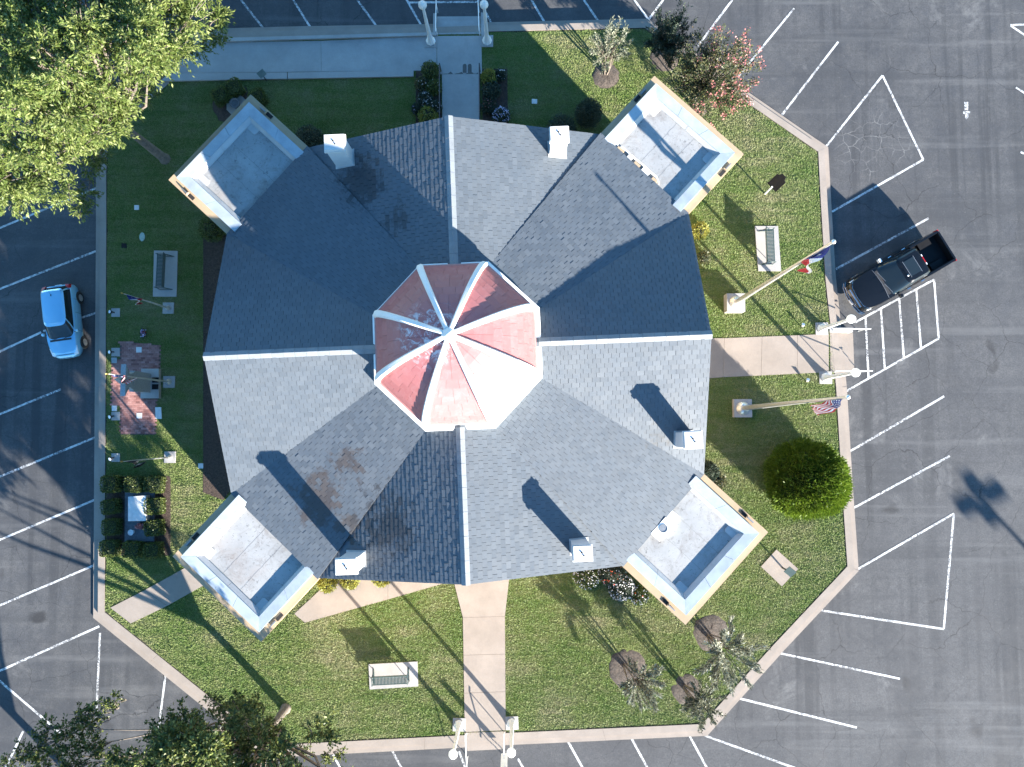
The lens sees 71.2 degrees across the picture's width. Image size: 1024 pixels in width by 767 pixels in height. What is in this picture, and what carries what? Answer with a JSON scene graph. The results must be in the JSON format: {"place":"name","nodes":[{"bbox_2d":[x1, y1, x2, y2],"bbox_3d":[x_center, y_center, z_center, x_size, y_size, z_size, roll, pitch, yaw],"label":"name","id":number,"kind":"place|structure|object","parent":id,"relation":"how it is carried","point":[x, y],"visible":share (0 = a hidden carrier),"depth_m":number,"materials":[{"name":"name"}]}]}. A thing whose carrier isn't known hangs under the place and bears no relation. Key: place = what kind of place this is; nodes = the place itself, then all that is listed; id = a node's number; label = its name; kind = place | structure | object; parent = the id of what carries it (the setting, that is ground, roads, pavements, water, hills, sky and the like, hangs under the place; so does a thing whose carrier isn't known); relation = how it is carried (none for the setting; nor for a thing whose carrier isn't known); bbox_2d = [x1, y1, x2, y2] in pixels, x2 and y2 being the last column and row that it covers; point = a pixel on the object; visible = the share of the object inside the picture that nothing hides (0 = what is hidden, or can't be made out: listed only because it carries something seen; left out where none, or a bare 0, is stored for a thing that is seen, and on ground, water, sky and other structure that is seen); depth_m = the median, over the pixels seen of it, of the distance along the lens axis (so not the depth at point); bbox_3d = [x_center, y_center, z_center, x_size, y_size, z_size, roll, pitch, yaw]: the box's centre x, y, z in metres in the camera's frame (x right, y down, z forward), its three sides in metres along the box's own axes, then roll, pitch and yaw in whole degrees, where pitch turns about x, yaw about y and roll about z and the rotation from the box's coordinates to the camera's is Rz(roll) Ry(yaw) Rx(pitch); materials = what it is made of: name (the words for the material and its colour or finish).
{"place":"outdoors","nodes":[
{"label":"outdoors","id":0,"kind":"place"},
{"bbox_2d":[295,580,439,622],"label":"path","id":1,"kind":"structure","parent":0,"point":[337,600],"depth_m":38.41,"materials":[{"name":"concrete"}]},
{"bbox_2d":[437,36,481,74],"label":"path","id":2,"kind":"structure","parent":0,"point":[455,54],"depth_m":40.28,"materials":[{"name":"grey concrete"}]},
{"bbox_2d":[105,29,845,742],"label":"lawn","id":3,"kind":"structure","parent":0,"point":[197,375],"depth_m":38.79,"materials":[{"name":"plant"}]},
{"bbox_2d":[0,0,235,223],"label":"shade tree","id":4,"kind":"object","parent":3,"relation":"on","point":[26,92],"visible":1,"depth_m":29.31,"materials":[{"name":"green plant"}]},
{"bbox_2d":[110,341,160,434],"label":"brick patio","id":5,"kind":"structure","parent":3,"relation":"on","point":[131,404],"depth_m":39.24,"materials":[{"name":"brick"}]},
{"bbox_2d":[114,364,160,397],"bbox_3d":[-19.777,-0.102,37.696,1.013,3.410,1.638,0,86,1],"label":"star monument","id":6,"kind":"object","parent":5,"relation":"on","point":[148,389],"visible":0.86,"depth_m":38.30,"materials":[{"name":"stone"}]},
{"bbox_2d":[106,476,170,554],"bbox_3d":[-20.290,7.186,38.930,3.641,0.220,4.262,0,86,1],"label":"planting bed","id":7,"kind":"object","parent":3,"relation":"on","point":[165,539],"visible":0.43,"depth_m":38.81,"materials":[{"name":"soil"}]},
{"bbox_2d":[98,538,121,557],"bbox_3d":[-21.598,8.845,38.427,1.102,0.776,1.005,-2,86,0],"label":"hedge cube","id":8,"kind":"object","parent":7,"relation":"on","point":[110,547],"visible":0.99,"depth_m":38.23,"materials":[{"name":"green plant"}]},
{"bbox_2d":[99,474,123,492],"bbox_3d":[-21.616,5.403,38.588,1.076,0.924,1.061,-1,86,1],"label":"hedge cube","id":9,"kind":"object","parent":7,"relation":"on","point":[112,483],"visible":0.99,"depth_m":38.36,"materials":[{"name":"green plant"}]},
{"bbox_2d":[100,498,122,514],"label":"hedge cube","id":10,"kind":"object","parent":7,"relation":"on","point":[113,506],"visible":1,"depth_m":38.29,"materials":[{"name":"green plant"}]},
{"bbox_2d":[100,517,123,535],"bbox_3d":[-21.533,7.703,38.489,1.022,0.803,1.001,-2,86,0],"label":"hedge cube","id":11,"kind":"object","parent":7,"relation":"on","point":[114,525],"visible":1,"depth_m":38.29,"materials":[{"name":"green plant"}]},
{"bbox_2d":[121,540,144,558],"bbox_3d":[-20.307,8.881,38.370,1.113,0.874,1.002,3,86,1],"label":"hedge cube","id":12,"kind":"object","parent":7,"relation":"on","point":[132,549],"visible":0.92,"depth_m":38.15,"materials":[{"name":"green plant"}]},
{"bbox_2d":[123,475,144,492],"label":"hedge cube","id":13,"kind":"object","parent":7,"relation":"on","point":[133,484],"visible":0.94,"depth_m":38.43,"materials":[{"name":"green plant"}]},
{"bbox_2d":[125,490,155,541],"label":"memorial slab","id":14,"kind":"structure","parent":7,"relation":"on","point":[134,510],"depth_m":38.64,"materials":[{"name":"stone"}]},
{"bbox_2d":[142,541,164,559],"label":"hedge cube","id":15,"kind":"object","parent":7,"relation":"on","point":[155,549],"visible":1,"depth_m":38.16,"materials":[{"name":"green plant"}]},
{"bbox_2d":[142,474,166,493],"bbox_3d":[-19.297,5.424,38.614,1.119,0.798,1.012,5,86,1],"label":"hedge cube","id":16,"kind":"object","parent":7,"relation":"on","point":[154,484],"visible":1,"depth_m":38.42,"materials":[{"name":"green plant"}]},
{"bbox_2d":[143,518,165,536],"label":"hedge cube","id":17,"kind":"object","parent":7,"relation":"on","point":[155,527],"visible":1,"depth_m":38.25,"materials":[{"name":"green plant"}]},
{"bbox_2d":[143,497,166,514],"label":"hedge cube","id":18,"kind":"object","parent":7,"relation":"on","point":[157,505],"visible":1,"depth_m":38.34,"materials":[{"name":"green plant"}]},
{"bbox_2d":[105,373,174,387],"bbox_3d":[-18.858,-0.278,36.305,0.640,6.390,0.640,0,86,1],"label":"flagpole","id":19,"kind":"object","parent":3,"relation":"on","point":[168,381],"visible":1,"depth_m":39.20,"materials":[{"name":"metal"}]},
{"bbox_2d":[121,292,173,313],"bbox_3d":[-19.020,-4.309,37.318,0.620,4.890,0.620,0,86,1],"label":"flagpole","id":20,"kind":"object","parent":3,"relation":"on","point":[168,308],"visible":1,"depth_m":39.48,"materials":[{"name":"metal"}]},
{"bbox_2d":[120,451,175,462],"bbox_3d":[-18.680,3.879,36.786,0.620,4.890,0.620,0,86,1],"label":"flagpole","id":21,"kind":"object","parent":3,"relation":"on","point":[169,457],"visible":1,"depth_m":38.95,"materials":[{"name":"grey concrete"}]},
{"bbox_2d":[111,568,202,622],"bbox_3d":[-18.756,11.312,38.691,5.804,0.332,1.362,-28,86,-1],"label":"path corner","id":22,"kind":"object","parent":3,"relation":"on","point":[169,590],"visible":0.88,"depth_m":38.52,"materials":[{"name":"concrete"}]},
{"bbox_2d":[153,250,177,296],"bbox_3d":[-19.227,-6.093,39.736,1.336,0.200,2.594,0,86,1],"label":"bench pad","id":23,"kind":"object","parent":3,"relation":"on","point":[171,269],"visible":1,"depth_m":39.63,"materials":[{"name":"grey concrete"}]},
{"bbox_2d":[154,252,173,289],"bbox_3d":[-19.156,-6.168,39.189,0.760,0.901,1.903,1,86,1],"label":"park bench","id":24,"kind":"object","parent":23,"relation":"on","point":[161,270],"visible":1,"depth_m":39.17,"materials":[{"name":"green metal"}]},
{"bbox_2d":[0,688,352,766],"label":"oak tree","id":25,"kind":"object","parent":3,"relation":"on","point":[175,741],"visible":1,"depth_m":31.19,"materials":[{"name":"green plant"}]},
{"bbox_2d":[197,215,226,242],"bbox_3d":[-16.472,-8.526,39.251,1.662,1.272,1.653,0,86,1],"label":"round shrub","id":26,"kind":"object","parent":3,"relation":"on","point":[208,228],"visible":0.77,"depth_m":38.97,"materials":[{"name":"green plant"}]},
{"bbox_2d":[203,234,229,499],"bbox_3d":[-15.522,-1.160,39.417,2.938,0.220,15.035,-2,86,1],"label":"planting bed","id":27,"kind":"object","parent":3,"relation":"on","point":[215,481],"visible":0.25,"depth_m":39.14,"materials":[{"name":"soil"}]},
{"bbox_2d":[212,86,247,121],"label":"planting bed","id":28,"kind":"object","parent":3,"relation":"on","point":[223,114],"visible":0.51,"depth_m":40.22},
{"bbox_2d":[209,85,230,107],"bbox_3d":[-16.276,-16.050,39.973,1.031,0.786,1.015,-31,87,-1],"label":"hedge cube","id":29,"kind":"object","parent":28,"relation":"on","point":[221,97],"visible":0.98,"depth_m":39.77,"materials":[{"name":"green plant"}]},
{"bbox_2d":[222,77,246,98],"bbox_3d":[-15.541,-16.517,40.012,1.071,0.743,1.055,-33,87,-2],"label":"hedge cube","id":30,"kind":"object","parent":28,"relation":"on","point":[234,88],"visible":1,"depth_m":39.83,"materials":[{"name":"green plant"}]},
{"bbox_2d":[226,96,244,113],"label":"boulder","id":31,"kind":"object","parent":28,"relation":"on","point":[234,104],"visible":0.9,"depth_m":40.15,"materials":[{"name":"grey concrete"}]},
{"bbox_2d":[247,87,269,106],"bbox_3d":[-14.167,-15.953,39.912,1.012,0.861,0.954,-32,87,-1],"label":"hedge cube","id":32,"kind":"object","parent":3,"relation":"on","point":[258,95],"visible":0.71,"depth_m":39.70,"materials":[{"name":"green plant"}]},
{"bbox_2d":[160,70,413,81],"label":"ramp wall","id":33,"kind":"structure","parent":3,"relation":"on","point":[282,75],"depth_m":40.24,"materials":[{"name":"grey concrete"}]},
{"bbox_2d":[164,37,436,72],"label":"ramp","id":34,"kind":"structure","parent":3,"relation":"on","point":[398,54],"depth_m":40.38,"materials":[{"name":"grey concrete"}]},
{"bbox_2d":[204,32,436,42],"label":"ramp kerb","id":35,"kind":"structure","parent":34,"relation":"on","point":[312,37],"depth_m":40.33,"materials":[{"name":"grey concrete"}]},
{"bbox_2d":[418,0,436,46],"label":"street lamp","id":36,"kind":"object","parent":34,"relation":"on","point":[430,40],"visible":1,"depth_m":39.28,"materials":[{"name":"metal"}]},
{"bbox_2d":[295,124,323,146],"bbox_3d":[-11.175,-13.443,39.481,1.728,1.375,1.788,0,86,1],"label":"round shrub","id":37,"kind":"object","parent":3,"relation":"on","point":[310,136],"visible":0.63,"depth_m":39.16,"materials":[{"name":"green plant"}]},
{"bbox_2d":[316,578,338,593],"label":"leafy plant","id":38,"kind":"object","parent":3,"relation":"on","point":[326,585],"visible":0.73,"depth_m":38.04,"materials":[{"name":"yellow plant"}]},
{"bbox_2d":[339,579,359,590],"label":"leafy plant","id":39,"kind":"object","parent":3,"relation":"on","point":[349,584],"visible":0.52,"depth_m":38.02,"materials":[{"name":"yellow plant"}]},
{"bbox_2d":[368,661,417,688],"bbox_3d":[-6.315,15.571,38.197,2.615,0.200,1.314,-3,86,0],"label":"bench pad","id":40,"kind":"object","parent":3,"relation":"on","point":[390,669],"visible":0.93,"depth_m":38.11,"materials":[{"name":"grey concrete"}]},
{"bbox_2d":[370,667,409,686],"bbox_3d":[-6.426,15.514,37.651,1.903,0.901,0.760,-3,86,0],"label":"park bench","id":41,"kind":"object","parent":40,"relation":"on","point":[383,680],"visible":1,"depth_m":37.64,"materials":[{"name":"green metal"}]},
{"bbox_2d":[416,71,441,122],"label":"planting bed","id":42,"kind":"object","parent":3,"relation":"on","point":[418,74],"visible":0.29,"depth_m":40.15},
{"bbox_2d":[414,75,428,91],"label":"flower plant","id":43,"kind":"object","parent":42,"relation":"on","point":[420,84],"visible":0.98,"depth_m":39.83,"materials":[{"name":"green plant"}]},
{"bbox_2d":[416,90,433,106],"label":"flower plant","id":44,"kind":"object","parent":42,"relation":"on","point":[424,98],"visible":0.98,"depth_m":39.75,"materials":[{"name":"white plant"}]},
{"bbox_2d":[417,105,438,122],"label":"flower plant","id":45,"kind":"object","parent":42,"relation":"on","point":[426,114],"visible":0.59,"depth_m":39.63,"materials":[{"name":"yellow plant"}]},
{"bbox_2d":[420,59,440,79],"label":"flower plant","id":46,"kind":"object","parent":42,"relation":"on","point":[429,70],"visible":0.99,"depth_m":39.75,"materials":[{"name":"green plant"}]},
{"bbox_2d":[425,78,441,96],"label":"flower plant","id":47,"kind":"object","parent":42,"relation":"on","point":[432,87],"visible":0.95,"depth_m":39.74,"materials":[{"name":"green plant"}]},
{"bbox_2d":[448,718,465,759],"bbox_3d":[-2.819,17.987,36.237,0.680,4.024,0.680,1,86,1],"label":"street lamp","id":48,"kind":"object","parent":3,"relation":"on","point":[459,724],"visible":1,"depth_m":37.28,"materials":[{"name":"metal"}]},
{"bbox_2d":[442,74,478,119],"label":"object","id":49,"kind":"object","parent":3,"relation":"on","point":[460,95],"visible":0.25,"depth_m":40.01,"materials":[{"name":"grey concrete"}]},
{"bbox_2d":[169,76,767,640],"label":"courthouse","id":50,"kind":"structure","parent":3,"relation":"on","point":[455,350],"depth_m":30.30,"materials":[{"name":"tile"}]},
{"bbox_2d":[617,146,659,183],"bbox_3d":[5.694,-9.809,32.219,2.496,0.200,0.420,43,88,3],"label":"roof pipe run","id":51,"kind":"object","parent":50,"relation":"on","point":[645,169],"visible":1,"depth_m":32.16,"materials":[{"name":"metal"}]},
{"bbox_2d":[651,511,678,540],"bbox_3d":[6.677,6.173,31.137,0.500,0.280,1.375,43,88,3],"label":"roof fan unit","id":52,"kind":"object","parent":50,"relation":"on","point":[662,529],"visible":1,"depth_m":31.01,"materials":[{"name":"grey metal"}]},
{"bbox_2d":[105,28,846,743],"bbox_3d":[-2.405,-0.410,39.132,40.714,0.001,39.345,0,86,1],"label":"soil edge","id":53,"kind":"object","parent":3,"relation":"on","point":[533,730],"visible":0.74,"depth_m":38.74,"materials":[{"name":"soil"}]},
{"bbox_2d":[480,0,492,46],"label":"street lamp","id":54,"kind":"object","parent":3,"relation":"on","point":[486,39],"visible":1,"depth_m":39.40,"materials":[{"name":"metal"}]},
{"bbox_2d":[483,69,507,122],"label":"planting bed","id":55,"kind":"object","parent":3,"relation":"on","point":[501,99],"visible":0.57,"depth_m":40.10,"materials":[{"name":"soil"}]},
{"bbox_2d":[480,98,497,114],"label":"flower plant","id":56,"kind":"object","parent":55,"relation":"on","point":[488,106],"visible":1,"depth_m":39.72,"materials":[{"name":"green plant"}]},
{"bbox_2d":[480,68,497,83],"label":"flower plant","id":57,"kind":"object","parent":55,"relation":"on","point":[488,74],"visible":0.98,"depth_m":39.73,"materials":[{"name":"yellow plant"}]},
{"bbox_2d":[481,80,501,99],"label":"flower plant","id":58,"kind":"object","parent":55,"relation":"on","point":[489,90],"visible":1,"depth_m":39.71,"materials":[{"name":"green plant"}]},
{"bbox_2d":[491,106,510,122],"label":"flower plant","id":59,"kind":"object","parent":55,"relation":"on","point":[501,114],"visible":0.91,"depth_m":39.59,"materials":[{"name":"white plant"}]},
{"bbox_2d":[495,68,507,81],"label":"flower plant","id":60,"kind":"object","parent":55,"relation":"on","point":[501,73],"visible":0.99,"depth_m":39.79,"materials":[{"name":"white plant"}]},
{"bbox_2d":[505,716,518,757],"bbox_3d":[-0.018,17.893,36.212,0.680,4.024,0.680,-3,86,0],"label":"street lamp","id":61,"kind":"object","parent":3,"relation":"on","point":[512,725],"visible":1,"depth_m":37.34,"materials":[{"name":"metal"}]},
{"bbox_2d":[546,112,576,130],"bbox_3d":[2.726,-14.011,39.364,1.749,1.369,1.784,0,86,1],"label":"round shrub","id":62,"kind":"object","parent":3,"relation":"on","point":[563,119],"visible":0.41,"depth_m":39.06,"materials":[{"name":"green plant"}]},
{"bbox_2d":[571,569,600,589],"bbox_3d":[3.949,10.161,37.925,1.678,1.111,1.672,0,86,1],"label":"flower bush","id":63,"kind":"object","parent":3,"relation":"on","point":[588,579],"visible":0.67,"depth_m":37.68,"materials":[{"name":"white plant"}]},
{"bbox_2d":[574,97,602,128],"bbox_3d":[4.183,-14.759,39.037,1.612,2.047,1.626,0,86,1],"label":"round shrub","id":64,"kind":"object","parent":3,"relation":"on","point":[588,114],"visible":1,"depth_m":38.61,"materials":[{"name":"green plant"}]},
{"bbox_2d":[592,63,618,87],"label":"mulch ring","id":65,"kind":"object","parent":3,"relation":"on","point":[610,79],"visible":0.83,"depth_m":40.10,"materials":[{"name":"soil"}]},
{"bbox_2d":[588,16,633,74],"bbox_3d":[5.254,-17.817,37.996,2.556,4.480,2.146,0,86,1],"label":"ornamental tree","id":66,"kind":"object","parent":65,"relation":"on","point":[609,51],"visible":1,"depth_m":37.88,"materials":[{"name":"white plant"}]},
{"bbox_2d":[598,566,627,587],"bbox_3d":[5.339,9.994,37.856,1.724,1.253,1.659,0,86,1],"label":"flower bush","id":67,"kind":"object","parent":3,"relation":"on","point":[612,575],"visible":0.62,"depth_m":37.59,"materials":[{"name":"green plant"}]},
{"bbox_2d":[607,574,634,601],"bbox_3d":[5.782,10.789,37.895,1.577,1.004,1.548,0,86,1],"label":"flower bush","id":68,"kind":"object","parent":3,"relation":"on","point":[621,590],"visible":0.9,"depth_m":37.71,"materials":[{"name":"white plant"}]},
{"bbox_2d":[609,649,645,686],"bbox_3d":[6.165,15.188,38.009,2.054,0.114,2.105,0,86,1],"label":"mulch ring","id":69,"kind":"object","parent":3,"relation":"on","point":[616,669],"visible":0.6,"depth_m":38.02,"materials":[{"name":"soil"}]},
{"bbox_2d":[617,655,666,713],"bbox_3d":[6.582,15.088,36.233,2.585,3.730,2.422,-16,86,0],"label":"ornamental tree","id":70,"kind":"object","parent":69,"relation":"on","point":[643,685],"visible":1,"depth_m":35.62,"materials":[{"name":"green plant"}]},
{"bbox_2d":[629,585,649,605],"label":"flower bush","id":71,"kind":"object","parent":3,"relation":"on","point":[640,595],"visible":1,"depth_m":37.83,"materials":[{"name":"green plant"}]},
{"bbox_2d":[650,47,677,70],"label":"mulch ring","id":72,"kind":"object","parent":3,"relation":"on","point":[659,62],"visible":0.44,"depth_m":40.13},
{"bbox_2d":[642,0,701,68],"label":"ornamental tree","id":73,"kind":"object","parent":72,"relation":"on","point":[666,38],"visible":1,"depth_m":37.59,"materials":[{"name":"green plant"}]},
{"bbox_2d":[671,674,700,703],"bbox_3d":[9.263,16.235,37.917,1.608,0.096,1.613,-41,87,-2],"label":"mulch ring","id":74,"kind":"object","parent":3,"relation":"on","point":[678,692],"visible":0.68,"depth_m":37.91,"materials":[{"name":"soil"}]},
{"bbox_2d":[679,679,727,732],"bbox_3d":[9.439,15.975,35.903,2.131,4.209,2.208,31,87,2],"label":"ornamental tree","id":75,"kind":"object","parent":74,"relation":"on","point":[700,701],"visible":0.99,"depth_m":35.43,"materials":[{"name":"green plant"}]},
{"bbox_2d":[690,102,706,116],"bbox_3d":[10.400,-15.335,39.939,1.054,0.104,1.036,0,86,1],"label":"mulch ring","id":76,"kind":"object","parent":3,"relation":"on","point":[697,110],"visible":0.15,"depth_m":39.93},
{"bbox_2d":[663,21,765,128],"bbox_3d":[10.646,-16.046,37.393,4.943,5.348,5.349,33,87,3],"label":"ornamental tree","id":77,"kind":"object","parent":76,"relation":"on","point":[697,70],"visible":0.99,"depth_m":36.77,"materials":[{"name":"green plant"}]},
{"bbox_2d":[691,220,710,240],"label":"leafy plant","id":78,"kind":"object","parent":3,"relation":"on","point":[699,230],"visible":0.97,"depth_m":38.92,"materials":[{"name":"yellow plant"}]},
{"bbox_2d":[697,250,711,264],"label":"leafy plant","id":79,"kind":"object","parent":3,"relation":"on","point":[704,256],"visible":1,"depth_m":39.00,"materials":[{"name":"green plant"}]},
{"bbox_2d":[693,615,726,650],"bbox_3d":[10.595,13.289,38.085,1.993,0.110,2.015,0,86,1],"label":"mulch ring","id":80,"kind":"object","parent":3,"relation":"on","point":[704,626],"visible":0.72,"depth_m":38.10,"materials":[{"name":"soil"}]},
{"bbox_2d":[693,615,770,696],"bbox_3d":[10.735,13.463,35.680,3.782,4.955,3.742,0,86,1],"label":"ornamental tree","id":81,"kind":"object","parent":80,"relation":"on","point":[721,657],"visible":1,"depth_m":35.28,"materials":[{"name":"green plant"}]},
{"bbox_2d":[704,460,719,481],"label":"leafy plant","id":82,"kind":"object","parent":3,"relation":"on","point":[711,471],"visible":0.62,"depth_m":37.95,"materials":[{"name":"green plant"}]},
{"bbox_2d":[755,226,780,270],"bbox_3d":[14.095,-7.428,39.460,1.389,0.200,2.517,0,86,1],"label":"bench pad","id":83,"kind":"object","parent":3,"relation":"on","point":[761,248],"visible":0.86,"depth_m":39.36,"materials":[{"name":"grey concrete"}]},
{"bbox_2d":[758,227,775,264],"bbox_3d":[13.943,-7.494,38.916,0.760,0.901,1.903,-1,86,1],"label":"park bench","id":84,"kind":"object","parent":83,"relation":"on","point":[772,258],"visible":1,"depth_m":38.90,"materials":[{"name":"green metal"}]},
{"bbox_2d":[764,174,785,194],"bbox_3d":[14.171,-10.720,38.690,0.542,2.060,0.660,-42,87,-2],"label":"historical marker","id":85,"kind":"object","parent":3,"relation":"on","point":[776,182],"visible":1,"depth_m":38.16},
{"bbox_2d":[761,549,797,585],"bbox_3d":[14.315,9.860,38.342,1.525,0.200,1.280,44,88,3],"label":"marker pad","id":86,"kind":"object","parent":3,"relation":"on","point":[775,562],"visible":1,"depth_m":38.25,"materials":[{"name":"concrete"}]},
{"bbox_2d":[724,239,835,312],"bbox_3d":[12.046,-4.735,33.151,0.980,12.590,0.980,0,86,1],"label":"flagpole","id":87,"kind":"object","parent":3,"relation":"on","point":[734,302],"visible":1,"depth_m":37.12,"materials":[{"name":"metal"}]},
{"bbox_2d":[797,246,829,273],"bbox_3d":[12.113,-4.878,28.925,0.487,3.260,0.695,0,86,1],"label":"flag","id":88,"kind":"object","parent":87,"relation":"attached to","point":[820,255],"visible":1,"depth_m":28.68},
{"bbox_2d":[732,394,849,416],"bbox_3d":[12.397,0.963,32.879,0.980,12.390,0.980,0,86,1],"label":"flagpole","id":89,"kind":"object","parent":3,"relation":"on","point":[743,407],"visible":1,"depth_m":36.54,"materials":[{"name":"metal"}]},
{"bbox_2d":[810,399,841,415],"bbox_3d":[12.568,1.007,28.740,0.620,3.260,0.468,-40,87,-2],"label":"flag","id":90,"kind":"object","parent":89,"relation":"attached to","point":[830,406],"visible":0.98,"depth_m":28.74,"materials":[{"name":"fabric"}]},
{"bbox_2d":[761,436,853,521],"bbox_3d":[15.201,4.932,36.330,4.527,5.079,4.525,0,86,1],"label":"conifer shrub","id":91,"kind":"object","parent":3,"relation":"on","point":[807,479],"visible":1,"depth_m":35.27,"materials":[{"name":"green plant"}]},
{"bbox_2d":[815,314,855,334],"bbox_3d":[16.908,-3.101,37.384,0.680,4.024,0.680,-1,86,1],"label":"street lamp","id":92,"kind":"object","parent":3,"relation":"on","point":[822,328],"visible":1,"depth_m":38.45,"materials":[{"name":"metal"}]},
{"bbox_2d":[819,368,860,383],"bbox_3d":[17.044,-0.427,37.210,0.680,4.024,0.680,0,86,1],"label":"street lamp","id":93,"kind":"object","parent":3,"relation":"on","point":[826,377],"visible":1,"depth_m":38.30,"materials":[{"name":"metal"}]},
{"bbox_2d":[455,580,508,731],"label":"path","id":94,"kind":"structure","parent":0,"point":[483,607],"depth_m":38.14,"materials":[{"name":"concrete"}]},
{"bbox_2d":[0,0,1023,766],"bbox_3d":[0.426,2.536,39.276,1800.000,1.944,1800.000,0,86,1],"label":"parking lot","id":95,"kind":"structure","parent":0,"point":[952,696],"depth_m":39.24,"materials":[{"name":"asphalt"}]},
{"bbox_2d":[41,284,88,359],"bbox_3d":[-24.602,-3.398,39.039,2.031,1.717,4.065,-8,86,0],"label":"parked car","id":96,"kind":"object","parent":95,"relation":"on","point":[62,316],"visible":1,"depth_m":38.75,"materials":[{"name":"blue paint"}]},
{"bbox_2d":[436,16,480,34],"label":"steps","id":97,"kind":"structure","parent":95,"relation":"on","point":[445,21],"depth_m":40.65,"materials":[{"name":"grey concrete"}]},
{"bbox_2d":[93,19,858,755],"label":"kerb","id":98,"kind":"structure","parent":95,"relation":"on","point":[537,737],"depth_m":38.88,"materials":[{"name":"concrete"}]},
{"bbox_2d":[465,731,505,750],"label":"steps","id":99,"kind":"structure","parent":95,"relation":"on","point":[486,735],"depth_m":37.93,"materials":[{"name":"concrete"}]},
{"bbox_2d":[0,0,1023,766],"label":"parking markings","id":100,"kind":"object","parent":95,"relation":"on","point":[952,516],"visible":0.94,"depth_m":39.35,"materials":[{"name":"paint"}]},
{"bbox_2d":[830,333,853,371],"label":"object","id":101,"kind":"structure","parent":95,"relation":"on","point":[846,348],"depth_m":39.20,"materials":[{"name":"concrete"}]},
{"bbox_2d":[843,229,956,314],"bbox_3d":[21.017,-6.032,38.763,6.065,1.994,2.400,-30,86,-1],"label":"pickup truck","id":102,"kind":"object","parent":95,"relation":"on","point":[880,281],"visible":1,"depth_m":38.44,"materials":[{"name":"black paint"}]},
{"bbox_2d":[709,334,828,377],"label":"path","id":103,"kind":"structure","parent":0,"point":[796,354],"depth_m":39.00,"materials":[{"name":"concrete"}]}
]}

